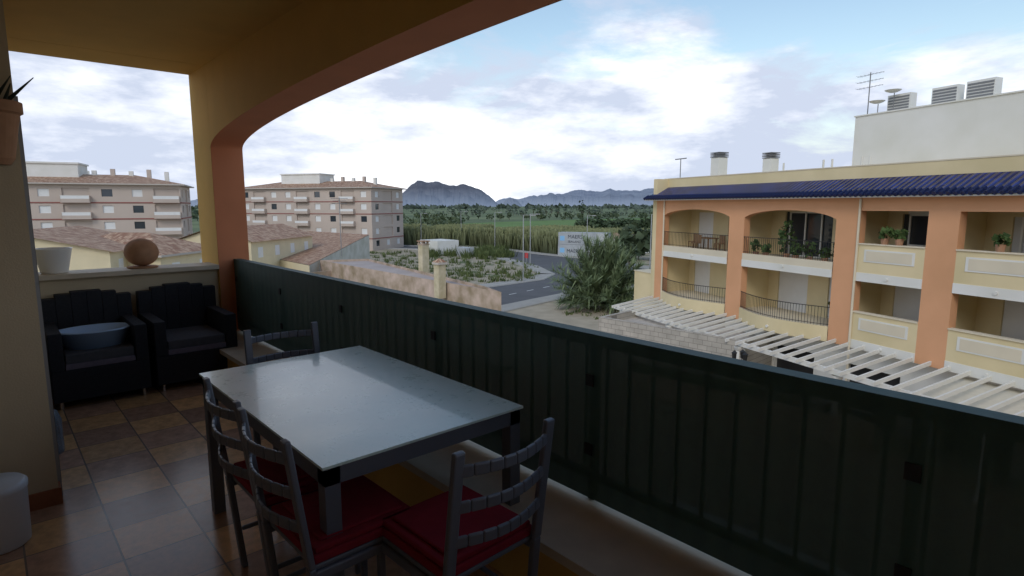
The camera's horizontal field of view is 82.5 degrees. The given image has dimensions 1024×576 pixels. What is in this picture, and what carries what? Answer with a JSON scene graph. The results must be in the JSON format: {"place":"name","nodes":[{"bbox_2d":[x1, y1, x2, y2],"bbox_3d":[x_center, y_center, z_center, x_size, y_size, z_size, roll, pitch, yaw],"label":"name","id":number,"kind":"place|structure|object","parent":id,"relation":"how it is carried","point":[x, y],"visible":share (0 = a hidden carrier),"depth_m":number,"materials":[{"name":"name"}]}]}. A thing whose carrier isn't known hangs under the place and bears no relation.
{"place":"outdoors","nodes":[
{"label":"outdoors","id":0,"kind":"place"},
{"bbox_2d":[190,199,197,205],"bbox_3d":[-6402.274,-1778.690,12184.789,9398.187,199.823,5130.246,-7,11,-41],"label":"mountain","id":1,"kind":"structure","parent":0,"point":[194,202],"depth_m":12479.01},
{"bbox_2d":[192,206,652,283],"bbox_3d":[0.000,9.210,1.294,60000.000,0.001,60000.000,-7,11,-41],"label":"terrain","id":2,"kind":"structure","parent":0,"point":[409,214],"depth_m":352.13,"materials":[{"name":"green plant"}]},
{"bbox_2d":[33,226,127,271],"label":"house","id":3,"kind":"structure","parent":2,"relation":"on","point":[92,248],"depth_m":46.62,"materials":[{"name":"ceramic"}]},
{"bbox_2d":[25,161,193,238],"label":"apartment block","id":4,"kind":"structure","parent":2,"relation":"on","point":[63,194],"depth_m":88.78,"materials":[{"name":"beige paint"}]},
{"bbox_2d":[101,232,201,265],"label":"house hip","id":5,"kind":"object","parent":2,"relation":"on","point":[175,251],"visible":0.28,"depth_m":52.44,"materials":[{"name":"brown tile"}]},
{"bbox_2d":[179,223,314,265],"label":"house","id":6,"kind":"structure","parent":2,"relation":"on","point":[273,244],"depth_m":71.60,"materials":[{"name":"paint"}]},
{"bbox_2d":[310,270,330,276],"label":"yard wall","id":7,"kind":"structure","parent":2,"relation":"on","point":[326,273],"depth_m":64.99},
{"bbox_2d":[280,198,369,271],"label":"house","id":8,"kind":"structure","parent":2,"relation":"on","point":[333,246],"depth_m":78.08,"materials":[{"name":"ceramic"}]},
{"bbox_2d":[245,173,406,250],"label":"apartment block","id":9,"kind":"structure","parent":2,"relation":"on","point":[305,201],"depth_m":125.67,"materials":[{"name":"beige paint"}]},
{"bbox_2d":[320,259,500,310],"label":"stone wall","id":10,"kind":"structure","parent":2,"relation":"on","point":[381,274],"depth_m":54.31,"materials":[{"name":"beige stone"}]},
{"bbox_2d":[416,240,446,298],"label":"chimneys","id":11,"kind":"object","parent":10,"relation":"on","point":[439,272],"visible":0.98,"depth_m":47.84,"materials":[{"name":"concrete"}]},
{"bbox_2d":[191,200,652,266],"bbox_3d":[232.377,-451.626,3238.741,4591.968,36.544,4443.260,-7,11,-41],"label":"field trees","id":12,"kind":"object","parent":2,"relation":"on","point":[640,239],"visible":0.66,"depth_m":377.99,"materials":[{"name":"green plant"}]},
{"bbox_2d":[370,242,632,319],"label":"weeds","id":13,"kind":"object","parent":2,"relation":"on","point":[482,252],"visible":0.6,"depth_m":95.24,"materials":[{"name":"green plant"}]},
{"bbox_2d":[388,245,648,311],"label":"pavement kerbs","id":14,"kind":"structure","parent":2,"relation":"on","point":[544,274],"depth_m":71.61,"materials":[{"name":"concrete"}]},
{"bbox_2d":[403,223,649,253],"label":"reed belt","id":15,"kind":"object","parent":2,"relation":"on","point":[544,238],"visible":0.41,"depth_m":133.26,"materials":[{"name":"green plant"}]},
{"bbox_2d":[522,215,535,280],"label":"street light","id":16,"kind":"object","parent":2,"relation":"on","point":[523,246],"visible":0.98,"depth_m":71.30,"materials":[{"name":"grey metal"}]},
{"bbox_2d":[530,214,530,262],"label":"street light","id":17,"kind":"object","parent":2,"relation":"on","point":[530,238],"visible":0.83,"depth_m":91.27,"materials":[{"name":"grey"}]},
{"bbox_2d":[420,233,648,255],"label":"white buildings","id":18,"kind":"structure","parent":2,"relation":"on","point":[443,245],"depth_m":111.83,"materials":[{"name":"grey"}]},
{"bbox_2d":[558,232,610,256],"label":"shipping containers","id":19,"kind":"object","parent":2,"relation":"on","point":[564,245],"visible":0.58,"depth_m":108.16,"materials":[{"name":"metal"}]},
{"bbox_2d":[544,226,649,314],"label":"tamarisk bush","id":20,"kind":"object","parent":2,"relation":"on","point":[604,278],"visible":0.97,"depth_m":52.53,"materials":[{"name":"green plant"}]},
{"bbox_2d":[599,308,773,365],"bbox_3d":[9.699,3.331,32.343,4.800,3.000,8.569,-8,11,-44],"label":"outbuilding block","id":21,"kind":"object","parent":2,"relation":"on","point":[628,323],"visible":0.34,"depth_m":30.59,"materials":[{"name":"concrete"}]},
{"bbox_2d":[612,295,1023,416],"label":"white pergola","id":22,"kind":"object","parent":2,"relation":"on","point":[960,388],"visible":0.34,"depth_m":23.14,"materials":[{"name":"white wood"}]},
{"bbox_2d":[634,154,1023,394],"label":"opposite building","id":23,"kind":"structure","parent":2,"relation":"on","point":[942,286],"depth_m":25.11,"materials":[{"name":"paint"}]},
{"bbox_2d":[660,199,861,380],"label":"drainpipes","id":24,"kind":"object","parent":23,"relation":"on","point":[854,273],"visible":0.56,"depth_m":25.22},
{"bbox_2d":[675,71,1023,177],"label":"rooftop structures","id":25,"kind":"object","parent":23,"relation":"on","point":[984,117],"visible":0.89,"depth_m":25.72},
{"bbox_2d":[750,220,1011,306],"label":"balcony plants","id":26,"kind":"object","parent":23,"relation":"on","point":[900,238],"visible":0.56,"depth_m":26.52,"materials":[{"name":"green plant"}]},
{"bbox_2d":[402,180,497,206],"bbox_3d":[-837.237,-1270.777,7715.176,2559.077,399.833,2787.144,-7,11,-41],"label":"mountain","id":27,"kind":"structure","parent":0,"point":[419,192],"depth_m":7892.00,"materials":[{"name":"blue stone"}]},
{"bbox_2d":[503,198,521,206],"bbox_3d":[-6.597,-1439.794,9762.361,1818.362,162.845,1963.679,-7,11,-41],"label":"mountain","id":28,"kind":"structure","parent":0,"point":[510,202],"depth_m":9962.37,"materials":[{"name":"blue stone"}]},
{"bbox_2d":[9,0,1023,201],"label":"sky","id":29,"kind":"structure","parent":0,"point":[564,96],"materials":[{"name":"white"}]},
{"bbox_2d":[399,246,642,304],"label":"road asphalt","id":30,"kind":"structure","parent":0,"point":[513,293],"depth_m":69.77,"materials":[{"name":"grey asphalt"}]},
{"bbox_2d":[649,214,652,268],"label":"street light","id":31,"kind":"object","parent":30,"relation":"on","point":[650,243],"visible":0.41,"depth_m":76.14,"materials":[{"name":"grey metal"}]},
{"bbox_2d":[464,218,649,227],"bbox_3d":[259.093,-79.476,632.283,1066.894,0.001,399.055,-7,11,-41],"label":"field","id":32,"kind":"structure","parent":0,"point":[535,223],"depth_m":311.86,"materials":[{"name":"green plant"}]},
{"bbox_2d":[508,300,628,330],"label":"gravel ground","id":33,"kind":"structure","parent":0,"point":[547,311],"depth_m":50.49,"materials":[{"name":"beige gravel"}]},
{"bbox_2d":[496,188,653,205],"bbox_3d":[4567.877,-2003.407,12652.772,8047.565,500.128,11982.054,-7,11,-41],"label":"mountain range","id":34,"kind":"structure","parent":0,"point":[602,197],"depth_m":14133.43,"materials":[{"name":"blue stone"}]},
{"bbox_2d":[732,349,747,360],"bbox_3d":[10.461,4.212,26.761,0.734,2.810,0.739,-7,11,-41],"label":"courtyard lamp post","id":35,"kind":"object","parent":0,"point":[743,355],"visible":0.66,"depth_m":26.54,"materials":[{"name":"black metal"}]},
{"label":"building","id":36,"kind":"structure","parent":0},
{"bbox_2d":[0,0,751,575],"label":"balcony","id":37,"kind":"structure","parent":36,"relation":"attached to","point":[120,486],"depth_m":3.36,"materials":[{"name":"yellow paint"}]},
{"bbox_2d":[0,472,31,554],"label":"white bin","id":38,"kind":"object","parent":37,"relation":"on","point":[15,527],"visible":1,"depth_m":2.73,"materials":[{"name":"white plastic"}]},
{"bbox_2d":[0,75,32,164],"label":"wall planter","id":39,"kind":"object","parent":37,"relation":"attached to","point":[11,111],"visible":1,"depth_m":2.81,"materials":[{"name":"ceramic"}]},
{"bbox_2d":[35,247,72,273],"bbox_3d":[-4.043,-0.241,5.150,0.292,0.220,0.292,-7,11,-41],"label":"white flower pot","id":40,"kind":"object","parent":37,"relation":"on","point":[53,260],"visible":0.94,"depth_m":5.07,"materials":[{"name":"white"}]},
{"bbox_2d":[54,409,64,454],"bbox_3d":[-3.012,0.910,3.784,0.160,0.345,0.160,-7,11,-41],"label":"water bottle","id":41,"kind":"object","parent":37,"relation":"on","point":[59,433],"visible":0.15,"depth_m":3.79,"materials":[{"name":"blue plastic"}]},
{"bbox_2d":[41,289,151,410],"bbox_3d":[-3.548,0.480,4.967,0.660,0.868,0.700,-7,11,-41],"label":"wicker armchair","id":42,"kind":"object","parent":37,"relation":"on","point":[124,366],"visible":0.94,"depth_m":4.86,"materials":[{"name":"black wicker"}]},
{"bbox_2d":[59,322,129,349],"bbox_3d":[-3.508,0.408,4.912,0.553,0.145,0.410,-7,11,-41],"label":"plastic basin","id":43,"kind":"object","parent":42,"relation":"on","point":[91,336],"visible":0.86,"depth_m":4.83,"materials":[{"name":"blue plastic"}]},
{"bbox_2d":[123,238,158,268],"bbox_3d":[-3.545,-0.334,5.589,0.290,0.282,0.290,-7,11,-41],"label":"decorative ball","id":44,"kind":"object","parent":37,"relation":"on","point":[141,253],"visible":1,"depth_m":5.50,"materials":[{"name":"brown ceramic"}]},
{"bbox_2d":[135,282,237,391],"bbox_3d":[-3.021,0.413,5.438,0.660,0.868,0.700,-7,11,-41],"label":"wicker armchair","id":45,"kind":"object","parent":37,"relation":"on","point":[191,329],"visible":0.78,"depth_m":5.36,"materials":[{"name":"black wicker"}]},
{"bbox_2d":[243,322,319,456],"bbox_3d":[-1.248,0.690,3.389,0.430,0.891,0.517,-6,10,-38],"label":"dining chair","id":46,"kind":"object","parent":37,"relation":"on","point":[249,340],"visible":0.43,"depth_m":3.51,"materials":[{"name":"grey metal"}]},
{"bbox_2d":[203,377,360,575],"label":"dining chair","id":47,"kind":"object","parent":37,"relation":"on","point":[237,473],"visible":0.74,"depth_m":2.38,"materials":[{"name":"grey metal"}]},
{"bbox_2d":[237,407,411,575],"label":"dining chair","id":48,"kind":"object","parent":37,"relation":"on","point":[368,505],"visible":0.96,"depth_m":2.01,"materials":[{"name":"red fabric"}]},
{"bbox_2d":[199,346,522,575],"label":"dining table","id":49,"kind":"object","parent":37,"relation":"on","point":[336,418],"visible":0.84,"depth_m":2.50,"materials":[{"name":"grey glass"}]},
{"bbox_2d":[377,417,554,575],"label":"dining chair","id":50,"kind":"object","parent":37,"relation":"on","point":[458,528],"visible":0.93,"depth_m":1.95,"materials":[{"name":"red fabric"}]},
{"bbox_2d":[234,258,1023,575],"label":"balcony railing","id":51,"kind":"object","parent":37,"relation":"on","point":[752,468],"visible":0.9,"depth_m":2.08,"materials":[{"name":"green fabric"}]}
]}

